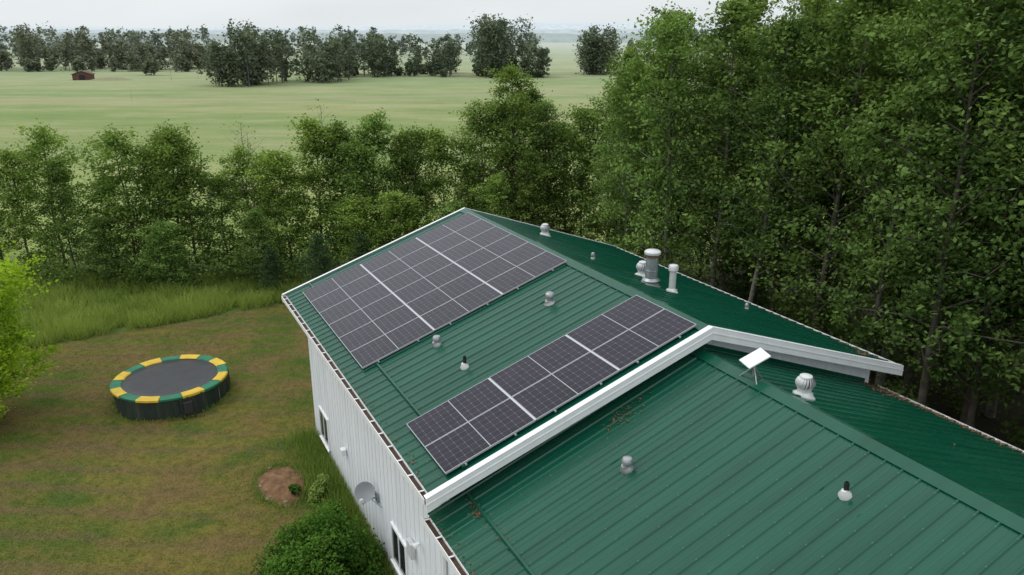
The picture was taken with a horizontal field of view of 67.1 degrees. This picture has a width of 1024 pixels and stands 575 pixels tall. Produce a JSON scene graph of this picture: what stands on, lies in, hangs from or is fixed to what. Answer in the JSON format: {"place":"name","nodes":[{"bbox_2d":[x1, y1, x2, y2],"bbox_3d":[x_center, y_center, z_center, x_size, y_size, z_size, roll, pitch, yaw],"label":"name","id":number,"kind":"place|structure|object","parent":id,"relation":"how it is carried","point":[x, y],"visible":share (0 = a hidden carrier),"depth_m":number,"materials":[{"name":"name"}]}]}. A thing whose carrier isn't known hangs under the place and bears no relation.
{"place":"outdoors","nodes":[
{"label":"outdoors","id":0,"kind":"place"},
{"bbox_2d":[0,261,332,349],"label":"tall grass","id":1,"kind":"structure","parent":0,"point":[198,303],"depth_m":37.84,"materials":[{"name":"plant"}]},
{"bbox_2d":[0,22,785,30],"bbox_3d":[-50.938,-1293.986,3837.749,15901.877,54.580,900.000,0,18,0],"label":"distant hills","id":2,"kind":"structure","parent":0,"point":[576,26],"depth_m":3526.20,"materials":[{"name":"grey plant"}]},
{"bbox_2d":[0,0,838,27],"label":"sky","id":3,"kind":"structure","parent":0,"point":[72,13],"materials":[{"name":"white"}]},
{"bbox_2d":[0,43,1023,574],"bbox_3d":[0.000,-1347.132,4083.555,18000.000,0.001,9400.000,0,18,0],"label":"ground","id":4,"kind":"structure","parent":0,"point":[62,101],"depth_m":30.55,"materials":[{"name":"plant"}]},
{"bbox_2d":[0,322,58,418],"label":"young maple tree","id":5,"kind":"object","parent":4,"relation":"on","point":[4,355],"visible":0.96,"depth_m":25.89,"materials":[{"name":"green plant"}]},
{"bbox_2d":[0,143,62,270],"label":"poplar tree","id":6,"kind":"object","parent":4,"relation":"on","point":[6,153],"visible":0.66,"depth_m":41.51,"materials":[{"name":"green plant"}]},
{"bbox_2d":[0,241,63,400],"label":"young maple tree","id":7,"kind":"object","parent":4,"relation":"on","point":[17,281],"visible":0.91,"depth_m":26.51,"materials":[{"name":"green plant"}]},
{"bbox_2d":[0,118,107,272],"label":"poplar tree","id":8,"kind":"object","parent":4,"relation":"on","point":[42,138],"visible":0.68,"depth_m":41.12,"materials":[{"name":"green plant"}]},
{"bbox_2d":[31,154,99,273],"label":"poplar tree","id":9,"kind":"object","parent":4,"relation":"on","point":[53,166],"visible":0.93,"depth_m":41.04,"materials":[{"name":"green plant"}]},
{"bbox_2d":[67,215,126,284],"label":"poplar tree","id":10,"kind":"object","parent":4,"relation":"on","point":[100,241],"visible":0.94,"depth_m":40.54,"materials":[{"name":"green plant"}]},
{"bbox_2d":[51,175,148,269],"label":"poplar tree","id":11,"kind":"object","parent":4,"relation":"on","point":[115,216],"visible":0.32,"depth_m":42.45,"materials":[{"name":"green plant"}]},
{"bbox_2d":[60,123,188,270],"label":"poplar tree","id":12,"kind":"object","parent":4,"relation":"on","point":[110,139],"visible":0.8,"depth_m":40.68,"materials":[{"name":"green plant"}]},
{"bbox_2d":[107,140,203,261],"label":"poplar tree","id":13,"kind":"object","parent":4,"relation":"on","point":[142,187],"visible":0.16,"depth_m":42.11,"materials":[{"name":"green plant"}]},
{"bbox_2d":[0,21,315,74],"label":"distant woodland","id":14,"kind":"object","parent":4,"relation":"on","point":[181,55],"visible":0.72,"depth_m":263.83,"materials":[{"name":"green plant"}]},
{"bbox_2d":[124,219,204,287],"bbox_3d":[-17.918,-1.655,40.065,3.655,3.834,3.247,-15,24,-38],"label":"bush","id":15,"kind":"object","parent":4,"relation":"on","point":[162,231],"visible":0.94,"depth_m":39.78,"materials":[{"name":"green plant"}]},
{"bbox_2d":[0,304,336,574],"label":"lawn grass","id":16,"kind":"structure","parent":4,"relation":"on","point":[143,446],"depth_m":25.03,"materials":[{"name":"plant"}]},
{"bbox_2d":[113,123,226,261],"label":"poplar tree","id":17,"kind":"object","parent":4,"relation":"on","point":[180,201],"visible":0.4,"depth_m":41.22,"materials":[{"name":"green plant"}]},
{"bbox_2d":[110,354,230,419],"bbox_3d":[-12.652,3.669,28.694,4.053,0.824,4.175,-4,19,-11],"label":"trampoline","id":18,"kind":"object","parent":4,"relation":"on","point":[168,387],"visible":0.99,"depth_m":27.94,"materials":[{"name":"fabric"}]},
{"bbox_2d":[126,119,241,275],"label":"poplar tree","id":19,"kind":"object","parent":4,"relation":"on","point":[168,134],"visible":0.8,"depth_m":40.78,"materials":[{"name":"green plant"}]},
{"bbox_2d":[178,173,252,271],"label":"poplar tree","id":20,"kind":"object","parent":4,"relation":"on","point":[210,194],"visible":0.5,"depth_m":42.37,"materials":[{"name":"green plant"}]},
{"bbox_2d":[213,141,286,265],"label":"poplar tree","id":21,"kind":"object","parent":4,"relation":"on","point":[239,155],"visible":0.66,"depth_m":41.58,"materials":[{"name":"green plant"}]},
{"bbox_2d":[225,207,287,286],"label":"poplar tree","id":22,"kind":"object","parent":4,"relation":"on","point":[253,217],"visible":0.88,"depth_m":40.15,"materials":[{"name":"green plant"}]},
{"bbox_2d":[249,245,291,292],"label":"fir tree","id":23,"kind":"object","parent":4,"relation":"on","point":[269,252],"visible":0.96,"depth_m":39.34,"materials":[{"name":"green plant"}]},
{"bbox_2d":[231,147,313,262],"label":"poplar tree","id":24,"kind":"object","parent":4,"relation":"on","point":[260,156],"visible":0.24,"depth_m":42.33,"materials":[{"name":"green plant"}]},
{"bbox_2d":[254,466,305,507],"bbox_3d":[-6.859,5.888,23.084,1.512,0.141,2.382,-9,21,-26],"label":"garden bed","id":25,"kind":"object","parent":4,"relation":"on","point":[272,484],"visible":0.83,"depth_m":23.07,"materials":[{"name":"soil"}]},
{"bbox_2d":[247,455,312,510],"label":"bed edge grass","id":26,"kind":"structure","parent":4,"relation":"on","point":[271,500],"depth_m":23.01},
{"bbox_2d":[230,146,333,272],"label":"poplar tree","id":27,"kind":"object","parent":4,"relation":"on","point":[277,172],"visible":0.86,"depth_m":41.12,"materials":[{"name":"green plant"}]},
{"bbox_2d":[270,113,360,272],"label":"poplar tree","id":28,"kind":"object","parent":4,"relation":"on","point":[310,137],"visible":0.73,"depth_m":41.00,"materials":[{"name":"green plant"}]},
{"bbox_2d":[293,227,344,287],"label":"fir tree","id":29,"kind":"object","parent":4,"relation":"on","point":[317,244],"visible":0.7,"depth_m":38.24,"materials":[{"name":"green plant"}]},
{"bbox_2d":[306,473,331,506],"bbox_3d":[-5.617,5.838,22.516,0.751,0.648,1.324,0,18,0],"label":"garden plant","id":30,"kind":"object","parent":4,"relation":"on","point":[320,482],"visible":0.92,"depth_m":22.45,"materials":[{"name":"green plant"}]},
{"bbox_2d":[250,498,388,574],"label":"garden shrub","id":31,"kind":"object","parent":4,"relation":"on","point":[304,548],"visible":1,"depth_m":18.81,"materials":[{"name":"green plant"}]},
{"bbox_2d":[266,423,396,574],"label":"wall grass","id":32,"kind":"structure","parent":4,"relation":"on","point":[318,455],"depth_m":23.37,"materials":[{"name":"plant"}]},
{"bbox_2d":[305,115,381,260],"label":"poplar tree","id":33,"kind":"object","parent":4,"relation":"on","point":[342,128],"visible":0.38,"depth_m":41.38,"materials":[{"name":"green plant"}]},
{"bbox_2d":[307,133,397,258],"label":"poplar tree","id":34,"kind":"object","parent":4,"relation":"on","point":[353,162],"visible":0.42,"depth_m":40.54,"materials":[{"name":"green plant"}]},
{"bbox_2d":[314,192,390,267],"bbox_3d":[-8.059,-2.453,40.368,4.661,5.153,4.792,1,18,2],"label":"poplar tree","id":35,"kind":"object","parent":4,"relation":"on","point":[348,206],"visible":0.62,"depth_m":39.72,"materials":[{"name":"green plant"}]},
{"bbox_2d":[333,231,374,263],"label":"fir tree","id":36,"kind":"object","parent":4,"relation":"on","point":[361,238],"visible":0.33,"depth_m":38.63,"materials":[{"name":"green plant"}]},
{"bbox_2d":[0,28,713,34],"bbox_3d":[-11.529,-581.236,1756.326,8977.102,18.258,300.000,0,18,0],"label":"distant forest","id":37,"kind":"object","parent":4,"relation":"on","point":[455,31],"visible":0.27,"depth_m":1654.43,"materials":[{"name":"green plant"}]},
{"bbox_2d":[0,32,720,42],"bbox_3d":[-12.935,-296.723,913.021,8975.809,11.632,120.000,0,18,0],"label":"distant forest","id":38,"kind":"object","parent":4,"relation":"on","point":[558,38],"visible":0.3,"depth_m":869.11,"materials":[{"name":"green plant"}]},
{"bbox_2d":[313,107,416,247],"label":"poplar tree","id":39,"kind":"object","parent":4,"relation":"on","point":[373,125],"visible":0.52,"depth_m":40.87,"materials":[{"name":"green plant"}]},
{"bbox_2d":[357,190,433,251],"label":"poplar tree","id":40,"kind":"object","parent":4,"relation":"on","point":[395,202],"visible":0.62,"depth_m":39.29,"materials":[{"name":"green plant"}]},
{"bbox_2d":[375,124,431,239],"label":"poplar tree","id":41,"kind":"object","parent":4,"relation":"on","point":[400,145],"visible":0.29,"depth_m":41.73,"materials":[{"name":"green plant"}]},
{"bbox_2d":[196,11,626,86],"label":"distant trees","id":42,"kind":"object","parent":4,"relation":"on","point":[248,64],"visible":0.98,"depth_m":220.71,"materials":[{"name":"green plant"}]},
{"bbox_2d":[383,124,460,235],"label":"poplar tree","id":43,"kind":"object","parent":4,"relation":"on","point":[414,143],"visible":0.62,"depth_m":41.30,"materials":[{"name":"green plant"}]},
{"bbox_2d":[406,124,478,223],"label":"poplar tree","id":44,"kind":"object","parent":4,"relation":"on","point":[438,155],"visible":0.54,"depth_m":41.01,"materials":[{"name":"green plant"}]},
{"bbox_2d":[422,198,471,224],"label":"poplar tree","id":45,"kind":"object","parent":4,"relation":"on","point":[454,207],"visible":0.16,"depth_m":39.59,"materials":[{"name":"green plant"}]},
{"bbox_2d":[0,22,894,57],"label":"distant tree belt","id":46,"kind":"object","parent":4,"relation":"on","point":[154,40],"visible":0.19,"depth_m":408.42,"materials":[{"name":"green plant"}]},
{"bbox_2d":[441,98,538,212],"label":"aspen tree","id":47,"kind":"object","parent":4,"relation":"on","point":[475,123],"visible":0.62,"depth_m":40.74,"materials":[{"name":"green plant"}]},
{"bbox_2d":[468,169,516,219],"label":"poplar tree","id":48,"kind":"object","parent":4,"relation":"on","point":[495,182],"visible":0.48,"depth_m":39.46,"materials":[{"name":"green plant"}]},
{"bbox_2d":[446,97,564,220],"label":"poplar tree","id":49,"kind":"object","parent":4,"relation":"on","point":[508,138],"visible":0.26,"depth_m":41.11,"materials":[{"name":"green plant"}]},
{"bbox_2d":[1,231,1023,449],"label":"undergrowth","id":50,"kind":"object","parent":4,"relation":"on","point":[134,272],"visible":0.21,"depth_m":40.21,"materials":[{"name":"green plant"}]},
{"bbox_2d":[460,59,578,224],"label":"aspen tree","id":51,"kind":"object","parent":4,"relation":"on","point":[508,73],"visible":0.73,"depth_m":40.07,"materials":[{"name":"green plant"}]},
{"bbox_2d":[502,145,564,227],"bbox_3d":[0.830,-3.666,40.303,3.413,7.501,3.573,-15,24,-39],"label":"poplar tree","id":52,"kind":"object","parent":4,"relation":"on","point":[529,162],"visible":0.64,"depth_m":39.52,"materials":[{"name":"green plant"}]},
{"bbox_2d":[503,87,571,227],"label":"aspen tree","id":53,"kind":"object","parent":4,"relation":"on","point":[534,96],"visible":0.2,"depth_m":41.94,"materials":[{"name":"green plant"}]},
{"bbox_2d":[510,96,586,231],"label":"aspen tree","id":54,"kind":"object","parent":4,"relation":"on","point":[542,130],"visible":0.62,"depth_m":40.89,"materials":[{"name":"green plant"}]},
{"bbox_2d":[536,118,605,240],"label":"poplar tree","id":55,"kind":"object","parent":4,"relation":"on","point":[564,165],"visible":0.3,"depth_m":42.19,"materials":[{"name":"green plant"}]},
{"bbox_2d":[539,102,620,241],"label":"poplar tree","id":56,"kind":"object","parent":4,"relation":"on","point":[579,178],"visible":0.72,"depth_m":40.83,"materials":[{"name":"green plant"}]},
{"bbox_2d":[308,338,869,574],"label":"walls","id":57,"kind":"structure","parent":4,"relation":"on","point":[821,365],"depth_m":19.36,"materials":[{"name":"white metal"}]},
{"bbox_2d":[287,297,426,491],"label":"roof deck","id":58,"kind":"structure","parent":57,"relation":"on","point":[360,399],"depth_m":17.49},
{"bbox_2d":[281,295,426,504],"bbox_3d":[-4.407,2.100,19.303,0.142,0.150,12.660,-9,21,-26],"label":"gutter","id":59,"kind":"object","parent":58,"relation":"on","point":[407,478],"visible":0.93,"depth_m":17.16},
{"bbox_2d":[283,297,425,503],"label":"gutter litter","id":60,"kind":"object","parent":59,"relation":"on","point":[395,454],"visible":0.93,"depth_m":17.23,"materials":[{"name":"brown plant"}]},
{"bbox_2d":[285,211,698,492],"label":"roof","id":61,"kind":"structure","parent":58,"relation":"on","point":[499,334],"depth_m":18.14,"materials":[{"name":"green metal"}]},
{"bbox_2d":[303,213,566,368],"bbox_3d":[-2.537,-0.256,22.338,6.024,0.078,6.472,-28,27,-18],"label":"solar panel array","id":62,"kind":"object","parent":61,"relation":"on","point":[383,305],"visible":1,"depth_m":21.78,"materials":[{"name":"glass"},{"name":"silicon"},{"name":"aluminium"}]},
{"bbox_2d":[407,295,696,473],"bbox_3d":[0.837,1.831,16.075,6.024,0.078,2.164,-28,27,-18],"label":"solar panel array","id":63,"kind":"object","parent":61,"relation":"on","point":[460,429],"visible":1,"depth_m":15.94,"materials":[{"name":"glass"},{"name":"silicon"},{"name":"aluminium"}]},
{"bbox_2d":[425,328,712,511],"bbox_3d":[1.295,2.445,14.961,6.389,2.439,0.039,-9,21,-26],"label":"rake","id":64,"kind":"object","parent":61,"relation":"on","point":[461,488],"visible":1,"depth_m":14.84,"materials":[{"name":"metal"}]},
{"bbox_2d":[424,325,712,499],"bbox_3d":[1.275,2.297,14.955,6.389,2.186,0.130,-9,21,-26],"label":"rake flange","id":65,"kind":"object","parent":64,"relation":"attached to","point":[556,419],"visible":1,"depth_m":14.84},
{"bbox_2d":[427,333,712,505],"bbox_3d":[1.308,2.436,14.932,6.389,2.194,0.020,-9,21,-26],"label":"rake bead","id":66,"kind":"object","parent":64,"relation":"attached to","point":[566,421],"visible":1,"depth_m":14.83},
{"bbox_2d":[460,208,712,330],"bbox_3d":[1.237,-0.939,21.355,0.440,0.093,12.520,-9,21,-26],"label":"ridge cap","id":67,"kind":"object","parent":61,"relation":"on","point":[631,291],"visible":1,"depth_m":19.31,"materials":[{"name":"green metal"}]},
{"bbox_2d":[475,211,888,361],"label":"roof","id":68,"kind":"structure","parent":58,"relation":"on","point":[707,304],"depth_m":21.18,"materials":[{"name":"green metal"}]},
{"bbox_2d":[641,249,660,287],"bbox_3d":[3.711,-0.462,20.515,0.545,1.130,0.558,-9,21,-26],"label":"chimney flue","id":69,"kind":"object","parent":68,"relation":"on","point":[651,278],"visible":0.94,"depth_m":20.36,"materials":[{"name":"metal"}]},
{"bbox_2d":[712,328,903,375],"bbox_3d":[6.986,1.526,17.721,6.389,2.439,0.044,-9,21,-26],"label":"rake","id":70,"kind":"object","parent":58,"relation":"on","point":[726,339],"visible":1,"depth_m":17.45,"materials":[{"name":"metal"}]},
{"bbox_2d":[355,481,381,507],"bbox_3d":[-3.570,5.228,19.195,0.580,0.643,0.594,-9,21,-26],"label":"satellite dish","id":71,"kind":"object","parent":57,"relation":"attached to","point":[365,491],"visible":1,"depth_m":19.31,"materials":[{"name":"metal"}]},
{"bbox_2d":[308,339,446,574],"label":"siding ribs","id":72,"kind":"object","parent":57,"relation":"attached to","point":[369,466],"visible":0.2,"depth_m":20.26,"materials":[{"name":"white metal"}]},
{"bbox_2d":[701,344,864,381],"bbox_3d":[6.392,1.763,17.982,5.670,2.175,0.035,-9,21,-26],"label":"apron flashing","id":73,"kind":"object","parent":57,"relation":"attached to","point":[741,353],"visible":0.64,"depth_m":18.04,"materials":[{"name":"green metal"}]},
{"bbox_2d":[553,85,672,242],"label":"aspen tree","id":74,"kind":"object","parent":4,"relation":"on","point":[600,226],"visible":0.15,"depth_m":41.31,"materials":[{"name":"green plant"}]},
{"bbox_2d":[565,40,662,248],"bbox_3d":[5.428,-5.676,38.134,4.694,12.690,4.876,18,25,41],"label":"aspen tree","id":75,"kind":"object","parent":4,"relation":"on","point":[612,110],"visible":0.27,"depth_m":37.48,"materials":[{"name":"green plant"}]},
{"bbox_2d":[568,54,686,262],"bbox_3d":[5.342,-4.516,35.646,5.751,12.062,4.956,3,19,9],"label":"aspen tree","id":76,"kind":"object","parent":4,"relation":"on","point":[633,74],"visible":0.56,"depth_m":34.40,"materials":[{"name":"green plant"}]},
{"bbox_2d":[600,0,719,269],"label":"aspen tree","id":77,"kind":"object","parent":4,"relation":"on","point":[649,56],"visible":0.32,"depth_m":32.76,"materials":[{"name":"green plant"}]},
{"bbox_2d":[592,5,746,280],"bbox_3d":[6.066,-4.254,31.885,6.320,13.947,5.577,17,25,42],"label":"aspen tree","id":78,"kind":"object","parent":4,"relation":"on","point":[671,26],"visible":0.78,"depth_m":30.84,"materials":[{"name":"green plant"}]},
{"bbox_2d":[676,45,749,278],"bbox_3d":[9.660,-5.619,38.138,4.384,12.585,4.553,-13,21,-35],"label":"aspen tree","id":79,"kind":"object","parent":4,"relation":"on","point":[706,110],"visible":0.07,"depth_m":37.09,"materials":[{"name":"green plant"}]},
{"bbox_2d":[639,0,829,286],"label":"aspen tree","id":80,"kind":"object","parent":4,"relation":"on","point":[737,14],"visible":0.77,"depth_m":29.87,"materials":[{"name":"green plant"}]},
{"bbox_2d":[670,0,816,290],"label":"aspen tree","id":81,"kind":"object","parent":4,"relation":"on","point":[768,19],"visible":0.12,"depth_m":32.92,"materials":[{"name":"green plant"}]},
{"bbox_2d":[714,206,801,313],"bbox_3d":[11.072,-1.220,35.772,4.074,6.165,4.919,-4,17,-12],"label":"fir tree","id":82,"kind":"object","parent":4,"relation":"on","point":[746,289],"visible":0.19,"depth_m":35.58,"materials":[{"name":"green plant"}]},
{"bbox_2d":[702,6,840,302],"bbox_3d":[9.411,-3.108,28.655,4.834,13.840,4.722,10,20,23],"label":"aspen tree","id":83,"kind":"object","parent":4,"relation":"on","point":[780,97],"visible":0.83,"depth_m":27.24,"materials":[{"name":"green plant"}]},
{"bbox_2d":[709,0,870,314],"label":"aspen tree","id":84,"kind":"object","parent":4,"relation":"on","point":[810,5],"visible":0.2,"depth_m":29.34,"materials":[{"name":"green plant"}]},
{"bbox_2d":[771,0,888,274],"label":"aspen tree","id":85,"kind":"object","parent":4,"relation":"on","point":[849,39],"visible":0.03,"depth_m":30.93,"materials":[{"name":"green plant"}]},
{"bbox_2d":[754,0,915,331],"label":"aspen tree","id":86,"kind":"object","parent":4,"relation":"on","point":[837,155],"visible":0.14,"depth_m":28.75,"materials":[{"name":"green plant"}]},
{"bbox_2d":[733,0,965,334],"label":"aspen tree","id":87,"kind":"object","parent":4,"relation":"on","point":[867,25],"visible":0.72,"depth_m":25.57,"materials":[{"name":"green plant"}]},
{"bbox_2d":[791,1,943,345],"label":"aspen tree","id":88,"kind":"object","parent":4,"relation":"on","point":[859,314],"visible":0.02,"depth_m":30.46,"materials":[{"name":"green plant"}]},
{"bbox_2d":[786,0,1002,382],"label":"aspen tree","id":89,"kind":"object","parent":4,"relation":"on","point":[872,263],"visible":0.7,"depth_m":23.06,"materials":[{"name":"green plant"}]},
{"bbox_2d":[784,0,1010,386],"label":"aspen tree","id":90,"kind":"object","parent":4,"relation":"on","point":[880,379],"visible":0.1,"depth_m":26.97,"materials":[{"name":"green plant"}]},
{"bbox_2d":[775,0,1023,405],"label":"aspen tree","id":91,"kind":"object","parent":4,"relation":"on","point":[1000,21],"visible":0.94,"depth_m":20.82,"materials":[{"name":"green plant"}]},
{"bbox_2d":[823,1,990,355],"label":"aspen tree","id":92,"kind":"object","parent":4,"relation":"on","point":[882,337],"visible":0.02,"depth_m":28.98,"materials":[{"name":"green plant"}]},
{"bbox_2d":[833,5,1023,397],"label":"aspen tree","id":93,"kind":"object","parent":4,"relation":"on","point":[908,370],"visible":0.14,"depth_m":24.62,"materials":[{"name":"green plant"}]},
{"bbox_2d":[869,0,1023,427],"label":"aspen tree","id":94,"kind":"object","parent":4,"relation":"on","point":[976,387],"visible":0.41,"depth_m":22.17,"materials":[{"name":"green plant"}]},
{"bbox_2d":[877,77,1023,391],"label":"aspen tree","id":95,"kind":"object","parent":4,"relation":"on","point":[972,323],"visible":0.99,"depth_m":19.71,"materials":[{"name":"green plant"}]},
{"bbox_2d":[880,33,1023,423],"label":"aspen tree","id":96,"kind":"object","parent":4,"relation":"on","point":[963,416],"visible":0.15,"depth_m":24.08,"materials":[{"name":"green plant"}]},
{"bbox_2d":[885,4,1023,393],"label":"aspen tree","id":97,"kind":"object","parent":4,"relation":"on","point":[943,383],"depth_m":27.97,"materials":[{"name":"green plant"}]},
{"bbox_2d":[907,3,1023,417],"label":"aspen tree","id":98,"kind":"object","parent":4,"relation":"on","point":[990,413],"visible":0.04,"depth_m":26.13,"materials":[{"name":"green plant"}]},
{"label":"lower walls","id":99,"kind":"object","parent":4,"relation":"on","visible":0},
{"bbox_3d":[7.367,4.576,10.341,12.220,2.398,15.427,-9,21,-26],"label":"lower roof deck","id":100,"kind":"object","parent":99,"relation":"on","visible":0},
{"bbox_2d":[421,516,468,574],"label":"gutter","id":101,"kind":"object","parent":100,"relation":"attached to","point":[441,549],"visible":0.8,"depth_m":13.69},
{"bbox_2d":[299,279,1023,574],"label":"fallen leaves","id":102,"kind":"object","parent":100,"relation":"on","point":[903,398],"visible":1,"depth_m":17.45,"materials":[{"name":"brown plant"}]},
{"bbox_2d":[427,353,1023,574],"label":"roof","id":103,"kind":"structure","parent":100,"relation":"on","point":[729,475],"depth_m":12.80,"materials":[{"name":"green metal"}]},
{"bbox_2d":[466,493,534,574],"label":"snow guard","id":104,"kind":"object","parent":103,"relation":"on","point":[502,538],"visible":1,"depth_m":13.37,"materials":[{"name":"green metal"}]},
{"bbox_2d":[704,348,1023,514],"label":"roof","id":105,"kind":"structure","parent":100,"relation":"on","point":[988,467],"depth_m":14.96,"materials":[{"name":"green metal"}]},
{"bbox_2d":[739,348,770,383],"bbox_3d":[4.673,1.528,14.888,0.497,0.621,0.473,-9,21,-26],"label":"internet dish antenna","id":106,"kind":"object","parent":105,"relation":"on","point":[753,359],"visible":1,"depth_m":14.82,"materials":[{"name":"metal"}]},
{"bbox_2d":[792,373,815,400],"bbox_3d":[5.591,1.913,14.743,0.428,0.560,0.435,-9,21,-26],"label":"turbine roof vent","id":107,"kind":"object","parent":105,"relation":"on","point":[805,383],"visible":0.94,"depth_m":14.63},
{"bbox_2d":[690,347,1023,534],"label":"ridge cap","id":108,"kind":"object","parent":105,"relation":"on","point":[991,508],"depth_m":12.48,"materials":[{"name":"green metal"}]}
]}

